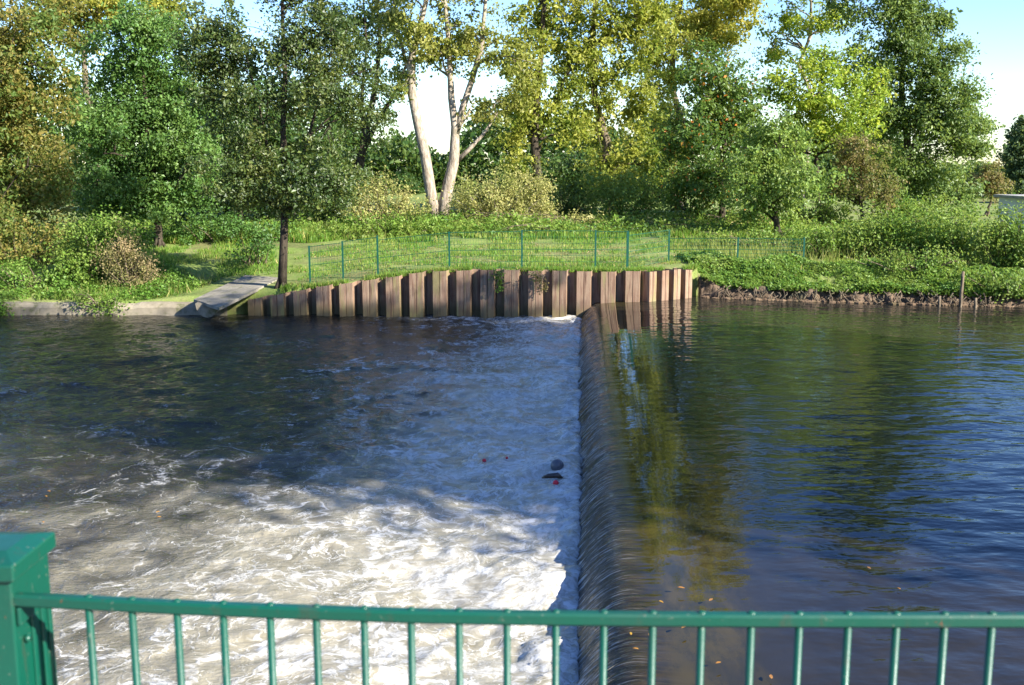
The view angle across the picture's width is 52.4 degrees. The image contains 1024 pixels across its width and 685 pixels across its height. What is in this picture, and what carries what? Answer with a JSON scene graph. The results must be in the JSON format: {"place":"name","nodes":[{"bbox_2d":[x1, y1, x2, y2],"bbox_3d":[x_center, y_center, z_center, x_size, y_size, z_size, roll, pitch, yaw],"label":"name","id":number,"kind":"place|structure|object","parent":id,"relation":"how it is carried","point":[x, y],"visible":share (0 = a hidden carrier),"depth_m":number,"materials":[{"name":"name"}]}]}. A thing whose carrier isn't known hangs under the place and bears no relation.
{"place":"outdoors","nodes":[
{"label":"outdoors","id":0,"kind":"place"},
{"bbox_2d":[0,313,582,684],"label":"water","id":1,"kind":"structure","parent":0,"point":[335,459],"depth_m":18.64,"materials":[{"name":"white liquid"}]},
{"bbox_2d":[550,459,563,470],"bbox_3d":[0.828,2.261,19.090,0.246,0.250,0.240,0,10,0],"label":"football","id":2,"kind":"object","parent":1,"relation":"on","point":[556,464],"visible":0.95,"depth_m":19.00,"materials":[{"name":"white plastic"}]},
{"bbox_2d":[576,301,745,684],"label":"weir","id":3,"kind":"object","parent":1,"relation":"in","point":[642,545],"visible":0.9,"depth_m":14.60,"materials":[{"name":"liquid"}]},
{"bbox_2d":[2,211,1002,299],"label":"grass","id":4,"kind":"structure","parent":0,"point":[527,236],"depth_m":46.94,"materials":[{"name":"green plant"}]},
{"bbox_2d":[0,532,1023,684],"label":"railing","id":5,"kind":"object","parent":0,"point":[29,601],"visible":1,"depth_m":1.07,"materials":[{"name":"green metal"}]},
{"bbox_2d":[0,166,1023,314],"bbox_3d":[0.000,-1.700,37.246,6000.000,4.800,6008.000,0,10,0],"label":"ground","id":6,"kind":"structure","parent":0,"point":[702,286],"depth_m":43.55,"materials":[{"name":"green plant"}]},
{"bbox_2d":[0,288,25,315],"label":"overhanging bush","id":7,"kind":"object","parent":6,"relation":"on","point":[3,306],"visible":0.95,"depth_m":39.07,"materials":[{"name":"green plant"}]},
{"bbox_2d":[0,257,73,294],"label":"nettle clump","id":8,"kind":"object","parent":6,"relation":"on","point":[23,283],"visible":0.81,"depth_m":40.76,"materials":[{"name":"green plant"}]},
{"bbox_2d":[0,191,80,268],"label":"bush","id":9,"kind":"object","parent":6,"relation":"on","point":[10,230],"visible":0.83,"depth_m":43.03,"materials":[{"name":"green plant"}]},
{"bbox_2d":[0,0,99,256],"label":"autumn tree","id":10,"kind":"object","parent":6,"relation":"on","point":[19,132],"visible":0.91,"depth_m":44.26,"materials":[{"name":"green plant"}]},
{"bbox_2d":[18,160,90,203],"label":"woodland tree","id":11,"kind":"object","parent":6,"relation":"on","point":[80,174],"visible":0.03,"depth_m":90.90,"materials":[{"name":"green plant"}]},
{"bbox_2d":[32,204,165,287],"bbox_3d":[-16.515,-3.687,41.516,4.669,3.824,3.475,3,10,19],"label":"bank bush","id":12,"kind":"object","parent":6,"relation":"on","point":[87,236],"visible":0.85,"depth_m":41.05,"materials":[{"name":"green plant"}]},
{"bbox_2d":[66,284,134,317],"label":"overhanging bush","id":13,"kind":"object","parent":6,"relation":"on","point":[106,301],"visible":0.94,"depth_m":39.06,"materials":[{"name":"green plant"}]},
{"bbox_2d":[14,0,206,223],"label":"yellow tree","id":14,"kind":"object","parent":6,"relation":"on","point":[98,14],"visible":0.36,"depth_m":57.08,"materials":[{"name":"brown plant"}]},
{"bbox_2d":[1,258,222,299],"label":"tall grass","id":15,"kind":"structure","parent":6,"relation":"on","point":[201,277],"depth_m":41.05,"materials":[{"name":"green plant"}]},
{"bbox_2d":[0,254,225,300],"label":"undergrowth","id":16,"kind":"object","parent":6,"relation":"on","point":[56,290],"visible":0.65,"depth_m":40.69,"materials":[{"name":"green plant"}]},
{"bbox_2d":[0,301,226,315],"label":"river kerb","id":17,"kind":"structure","parent":6,"relation":"on","point":[167,308],"depth_m":39.27,"materials":[{"name":"concrete"}]},
{"bbox_2d":[82,214,170,293],"bbox_3d":[-15.057,-3.358,41.006,2.916,3.348,2.826,4,11,24],"label":"dry bush","id":18,"kind":"object","parent":6,"relation":"on","point":[136,266],"visible":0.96,"depth_m":40.73,"materials":[{"name":"brown plant"}]},
{"bbox_2d":[38,0,234,247],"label":"ash tree","id":19,"kind":"object","parent":6,"relation":"on","point":[139,181],"visible":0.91,"depth_m":48.22,"materials":[{"name":"green plant"}]},
{"bbox_2d":[159,176,231,222],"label":"dark thicket","id":20,"kind":"object","parent":6,"relation":"on","point":[195,206],"visible":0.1,"depth_m":59.50,"materials":[{"name":"green plant"}]},
{"bbox_2d":[147,203,301,244],"bbox_3d":[-14.335,-5.499,51.437,7.887,2.757,3.168,0,10,0],"label":"bramble hedge","id":21,"kind":"object","parent":6,"relation":"on","point":[229,227],"visible":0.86,"depth_m":51.09,"materials":[{"name":"green plant"}]},
{"bbox_2d":[194,275,277,317],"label":"concrete ramp","id":22,"kind":"structure","parent":6,"relation":"on","point":[211,303],"depth_m":39.15,"materials":[{"name":"grey concrete"}]},
{"bbox_2d":[214,232,277,265],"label":"shrub","id":23,"kind":"object","parent":6,"relation":"on","point":[266,248],"visible":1,"depth_m":44.73,"materials":[{"name":"green plant"}]},
{"bbox_2d":[214,196,278,218],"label":"dark thicket","id":24,"kind":"object","parent":6,"relation":"on","point":[265,211],"visible":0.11,"depth_m":60.13,"materials":[{"name":"green plant"}]},
{"bbox_2d":[196,86,306,224],"bbox_3d":[-14.742,-9.720,55.775,6.746,7.860,5.923,-5,11,-28],"label":"shady tree","id":25,"kind":"object","parent":6,"relation":"on","point":[274,138],"visible":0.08,"depth_m":55.39,"materials":[{"name":"green plant"}]},
{"bbox_2d":[163,0,409,288],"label":"riverside tree","id":26,"kind":"object","parent":6,"relation":"on","point":[248,179],"visible":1,"depth_m":38.25,"materials":[{"name":"green plant"}]},
{"bbox_2d":[268,187,344,218],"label":"dark thicket","id":27,"kind":"object","parent":6,"relation":"on","point":[314,211],"visible":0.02,"depth_m":61.35,"materials":[{"name":"green plant"}]},
{"bbox_2d":[251,105,368,221],"bbox_3d":[-11.243,-9.928,58.325,6.473,7.304,5.716,0,10,0],"label":"shady tree","id":28,"kind":"object","parent":6,"relation":"on","point":[347,139],"visible":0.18,"depth_m":57.53,"materials":[{"name":"green plant"}]},
{"bbox_2d":[296,0,424,214],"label":"bare stemmed tree","id":29,"kind":"object","parent":6,"relation":"on","point":[360,160],"visible":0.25,"depth_m":64.29,"materials":[{"name":"green plant"}]},
{"bbox_2d":[334,161,443,223],"bbox_3d":[-6.704,-8.002,56.849,5.979,3.800,3.420,0,10,0],"label":"tangled bush","id":30,"kind":"object","parent":6,"relation":"on","point":[383,196],"visible":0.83,"depth_m":56.41,"materials":[{"name":"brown plant"}]},
{"bbox_2d":[339,203,445,238],"bbox_3d":[-6.016,-5.969,52.793,5.349,2.151,2.479,0,10,0],"label":"bramble patch","id":31,"kind":"object","parent":6,"relation":"on","point":[390,227],"visible":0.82,"depth_m":52.53,"materials":[{"name":"green plant"}]},
{"bbox_2d":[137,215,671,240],"bbox_3d":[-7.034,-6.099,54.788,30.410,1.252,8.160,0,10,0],"label":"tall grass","id":32,"kind":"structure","parent":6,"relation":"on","point":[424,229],"depth_m":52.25,"materials":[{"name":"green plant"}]},
{"bbox_2d":[391,171,424,193],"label":"woodland tree","id":33,"kind":"object","parent":6,"relation":"on","point":[411,178],"visible":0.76,"depth_m":118.05,"materials":[{"name":"green plant"}]},
{"bbox_2d":[357,0,553,215],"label":"forked poplar","id":34,"kind":"object","parent":6,"relation":"on","point":[461,43],"visible":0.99,"depth_m":59.05,"materials":[{"name":"green plant"}]},
{"bbox_2d":[248,268,691,318],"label":"sheet pile wall","id":35,"kind":"structure","parent":6,"relation":"on","point":[467,293],"depth_m":38.49,"materials":[{"name":"metal"}]},
{"bbox_2d":[488,268,505,292],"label":"wall ivy","id":36,"kind":"object","parent":35,"relation":"attached to","point":[498,275],"depth_m":37.86,"materials":[{"name":"green plant"}]},
{"bbox_2d":[523,269,548,294],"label":"wall ivy","id":37,"kind":"object","parent":35,"relation":"on","point":[538,277],"depth_m":37.67,"materials":[{"name":"brown plant"}]},
{"bbox_2d":[279,263,698,292],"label":"grass","id":38,"kind":"structure","parent":6,"relation":"on","point":[335,282],"depth_m":38.78,"materials":[{"name":"green plant"}]},
{"bbox_2d":[290,240,706,284],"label":"grass","id":39,"kind":"structure","parent":6,"relation":"on","point":[549,253],"depth_m":44.00,"materials":[{"name":"green plant"}]},
{"bbox_2d":[442,163,561,218],"bbox_3d":[-0.420,-7.803,57.007,6.816,4.067,4.771,0,10,0],"label":"willow bush","id":40,"kind":"object","parent":6,"relation":"on","point":[495,198],"visible":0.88,"depth_m":56.54,"materials":[{"name":"green plant"}]},
{"bbox_2d":[1,49,1005,194],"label":"distant woodland","id":41,"kind":"object","parent":6,"relation":"on","point":[406,152],"visible":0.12,"depth_m":123.83,"materials":[{"name":"green plant"}]},
{"bbox_2d":[482,156,532,199],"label":"woodland tree","id":42,"kind":"object","parent":6,"relation":"on","point":[496,177],"visible":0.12,"depth_m":93.00,"materials":[{"name":"green plant"}]},
{"bbox_2d":[32,201,1023,241],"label":"undergrowth","id":43,"kind":"object","parent":6,"relation":"on","point":[456,226],"visible":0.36,"depth_m":53.22,"materials":[{"name":"green plant"}]},
{"bbox_2d":[487,0,607,211],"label":"ivy clad tree","id":44,"kind":"object","parent":6,"relation":"on","point":[568,124],"visible":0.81,"depth_m":61.97,"materials":[{"name":"green plant"}]},
{"bbox_2d":[308,229,805,283],"bbox_3d":[1.854,-3.095,39.580,18.969,2.487,2.829,-1,10,-8],"label":"fence","id":45,"kind":"object","parent":6,"relation":"on","point":[573,249],"visible":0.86,"depth_m":39.12,"materials":[{"name":"green metal"}]},
{"bbox_2d":[531,172,593,219],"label":"dark thicket","id":46,"kind":"object","parent":6,"relation":"on","point":[566,197],"visible":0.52,"depth_m":59.04,"materials":[{"name":"green plant"}]},
{"bbox_2d":[541,147,601,200],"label":"woodland tree","id":47,"kind":"object","parent":6,"relation":"on","point":[558,170],"visible":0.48,"depth_m":90.10,"materials":[{"name":"green plant"}]},
{"bbox_2d":[483,216,724,236],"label":"bramble hedge","id":48,"kind":"object","parent":6,"relation":"on","point":[636,228],"visible":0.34,"depth_m":51.90,"materials":[{"name":"green plant"}]},
{"bbox_2d":[436,206,787,226],"bbox_3d":[5.666,-6.300,55.760,19.880,2.056,3.494,0,10,0],"label":"grass hedge","id":49,"kind":"object","parent":6,"relation":"on","point":[586,219],"depth_m":55.56,"materials":[{"name":"green plant"}]},
{"bbox_2d":[554,166,678,217],"bbox_3d":[5.815,-8.427,59.326,7.723,4.333,4.211,0,10,0],"label":"willow thicket","id":50,"kind":"object","parent":6,"relation":"on","point":[647,200],"visible":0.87,"depth_m":59.16,"materials":[{"name":"green plant"}]},
{"bbox_2d":[552,0,693,211],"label":"yellowing poplar","id":51,"kind":"object","parent":6,"relation":"on","point":[629,26],"visible":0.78,"depth_m":63.58,"materials":[{"name":"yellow plant"}]},
{"bbox_2d":[620,142,704,200],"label":"woodland tree","id":52,"kind":"object","parent":6,"relation":"on","point":[649,176],"visible":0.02,"depth_m":88.08,"materials":[{"name":"green plant"}]},
{"bbox_2d":[631,0,775,210],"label":"golden poplar","id":53,"kind":"object","parent":6,"relation":"on","point":[704,20],"visible":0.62,"depth_m":68.21,"materials":[{"name":"green plant"}]},
{"bbox_2d":[648,32,781,222],"bbox_3d":[10.861,-11.040,54.845,7.273,10.264,6.161,0,10,0],"label":"dark maple","id":54,"kind":"object","parent":6,"relation":"on","point":[695,137],"visible":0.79,"depth_m":54.06,"materials":[{"name":"green plant"}]},
{"bbox_2d":[678,248,751,280],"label":"undergrowth","id":55,"kind":"object","parent":6,"relation":"on","point":[687,256],"visible":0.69,"depth_m":40.01,"materials":[{"name":"green plant"}]},
{"bbox_2d":[694,217,826,247],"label":"grass hedge","id":56,"kind":"object","parent":6,"relation":"on","point":[778,237],"depth_m":46.77,"materials":[{"name":"green plant"}]},
{"bbox_2d":[708,101,851,234],"bbox_3d":[12.918,-8.233,50.191,6.727,6.687,4.857,5,11,28],"label":"pale green tree","id":57,"kind":"object","parent":6,"relation":"on","point":[805,183],"visible":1,"depth_m":49.94,"materials":[{"name":"green plant"}]},
{"bbox_2d":[748,0,855,209],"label":"thin birch","id":58,"kind":"object","parent":6,"relation":"on","point":[775,52],"visible":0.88,"depth_m":64.03,"materials":[{"name":"green plant"}]},
{"bbox_2d":[786,194,855,226],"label":"understorey shrub","id":59,"kind":"object","parent":6,"relation":"on","point":[829,212],"visible":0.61,"depth_m":55.38,"materials":[{"name":"green plant"}]},
{"bbox_2d":[782,216,870,259],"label":"hedge bush","id":60,"kind":"object","parent":6,"relation":"on","point":[827,242],"visible":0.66,"depth_m":42.54,"materials":[{"name":"green plant"}]},
{"bbox_2d":[756,29,897,222],"bbox_3d":[16.835,-11.352,55.718,7.640,10.703,5.343,0,10,0],"label":"lime tree","id":61,"kind":"object","parent":6,"relation":"on","point":[815,108],"visible":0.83,"depth_m":54.96,"materials":[{"name":"green plant"}]},
{"bbox_2d":[783,142,882,211],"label":"bush","id":62,"kind":"object","parent":6,"relation":"on","point":[827,157],"visible":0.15,"depth_m":85.72,"materials":[{"name":"green plant"}]},
{"bbox_2d":[712,285,993,306],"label":"roots","id":63,"kind":"object","parent":6,"relation":"hanging from","point":[841,294],"visible":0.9,"depth_m":37.50,"materials":[{"name":"brown plant"}]},
{"bbox_2d":[691,253,1023,298],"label":"undergrowth","id":64,"kind":"object","parent":6,"relation":"on","point":[786,278],"visible":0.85,"depth_m":38.44,"materials":[{"name":"green plant"}]},
{"bbox_2d":[702,295,1013,307],"bbox_3d":[12.284,-1.435,37.478,10.794,0.188,0.646,2,10,14],"label":"rubble","id":65,"kind":"object","parent":6,"relation":"on","point":[890,303],"visible":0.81,"depth_m":37.30,"materials":[{"name":"grey stone"}]},
{"bbox_2d":[823,192,909,259],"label":"hedge bush","id":66,"kind":"object","parent":6,"relation":"on","point":[871,237],"visible":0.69,"depth_m":42.05,"materials":[{"name":"green plant"}]},
{"bbox_2d":[822,129,911,219],"bbox_3d":[18.198,-8.124,53.496,4.648,5.549,3.957,0,10,0],"label":"rusty tree","id":67,"kind":"object","parent":6,"relation":"on","point":[849,158],"visible":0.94,"depth_m":52.92,"materials":[{"name":"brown plant"}]},
{"bbox_2d":[840,190,937,221],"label":"understorey shrub","id":68,"kind":"object","parent":6,"relation":"on","point":[876,207],"visible":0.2,"depth_m":55.40,"materials":[{"name":"green plant"}]},
{"bbox_2d":[861,198,953,260],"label":"hedge bush","id":69,"kind":"object","parent":6,"relation":"on","point":[907,232],"visible":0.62,"depth_m":41.65,"materials":[{"name":"green plant"}]},
{"bbox_2d":[811,0,1006,213],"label":"tall ash","id":70,"kind":"object","parent":6,"relation":"on","point":[958,130],"visible":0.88,"depth_m":58.54,"materials":[{"name":"green plant"}]},
{"bbox_2d":[843,238,975,274],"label":"weedy bush","id":71,"kind":"object","parent":6,"relation":"on","point":[901,263],"visible":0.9,"depth_m":38.29,"materials":[{"name":"green plant"}]},
{"bbox_2d":[894,186,989,227],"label":"understorey shrub","id":72,"kind":"object","parent":6,"relation":"on","point":[918,218],"visible":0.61,"depth_m":54.50,"materials":[{"name":"green plant"}]},
{"bbox_2d":[915,195,1004,263],"bbox_3d":[17.949,-4.154,40.912,4.163,3.328,3.144,0,10,0],"label":"hedge bush","id":73,"kind":"object","parent":6,"relation":"on","point":[957,242],"visible":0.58,"depth_m":40.57,"materials":[{"name":"green plant"}]},
{"bbox_2d":[951,245,1023,302],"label":"waterside bush","id":74,"kind":"object","parent":6,"relation":"on","point":[970,282],"visible":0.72,"depth_m":36.72,"materials":[{"name":"green plant"}]},
{"bbox_2d":[954,191,1023,267],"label":"hedge bush","id":75,"kind":"object","parent":6,"relation":"on","point":[1000,241],"visible":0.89,"depth_m":38.92,"materials":[{"name":"green plant"}]},
{"bbox_2d":[962,157,1018,215],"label":"brown tree","id":76,"kind":"object","parent":6,"relation":"on","point":[996,185],"visible":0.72,"depth_m":80.36,"materials":[{"name":"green plant"}]},
{"bbox_2d":[979,266,1023,302],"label":"bush","id":77,"kind":"object","parent":6,"relation":"on","point":[1019,283],"visible":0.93,"depth_m":36.34,"materials":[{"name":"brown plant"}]},
{"bbox_2d":[993,194,1023,231],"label":"shed","id":78,"kind":"structure","parent":6,"relation":"on","point":[1013,198],"depth_m":59.93,"materials":[{"name":"metal"}]},
{"bbox_2d":[995,114,1023,193],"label":"columnar poplar","id":79,"kind":"object","parent":6,"relation":"on","point":[1012,156],"visible":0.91,"depth_m":109.58,"materials":[{"name":"green plant"}]},
{"bbox_2d":[1004,229,1023,268],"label":"hedge bush","id":80,"kind":"object","parent":6,"relation":"on","point":[1017,262],"visible":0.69,"depth_m":38.36,"materials":[{"name":"green plant"}]},
{"bbox_2d":[0,0,1023,165],"label":"sky","id":81,"kind":"structure","parent":0,"point":[999,24],"materials":[{"name":"white"}]},
{"bbox_2d":[541,472,562,478],"bbox_3d":[0.724,2.391,18.616,0.393,0.148,0.119,0,10,0],"label":"driftwood","id":82,"kind":"object","parent":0,"point":[554,475],"visible":1,"depth_m":18.58,"materials":[{"name":"brown wood"}]},
{"bbox_2d":[627,296,1023,684],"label":"water","id":83,"kind":"structure","parent":0,"point":[828,454],"depth_m":17.25,"materials":[{"name":"blue liquid"}]},
{"bbox_2d":[938,296,940,306],"bbox_3d":[14.959,-0.804,36.538,0.100,1.672,0.116,0,10,0],"label":"wooden stake","id":84,"kind":"object","parent":83,"relation":"in","point":[939,301],"visible":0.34,"depth_m":36.41,"materials":[{"name":"brown wood"}]},
{"bbox_2d":[958,271,964,306],"bbox_3d":[15.615,-1.205,36.286,0.128,2.548,0.126,0,10,0],"label":"wooden stake","id":85,"kind":"object","parent":83,"relation":"in","point":[961,289],"visible":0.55,"depth_m":36.15,"materials":[{"name":"brown wood"}]},
{"bbox_2d":[974,298,976,307],"bbox_3d":[16.093,-0.737,36.224,0.111,1.647,0.116,0,10,0],"label":"wooden stake","id":86,"kind":"object","parent":83,"relation":"in","point":[975,302],"visible":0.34,"depth_m":36.09,"materials":[{"name":"brown wood"}]},
{"bbox_2d":[674,234,1019,267],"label":"tall grass","id":87,"kind":"structure","parent":0,"point":[718,246],"depth_m":43.07,"materials":[{"name":"green plant"}]}
]}

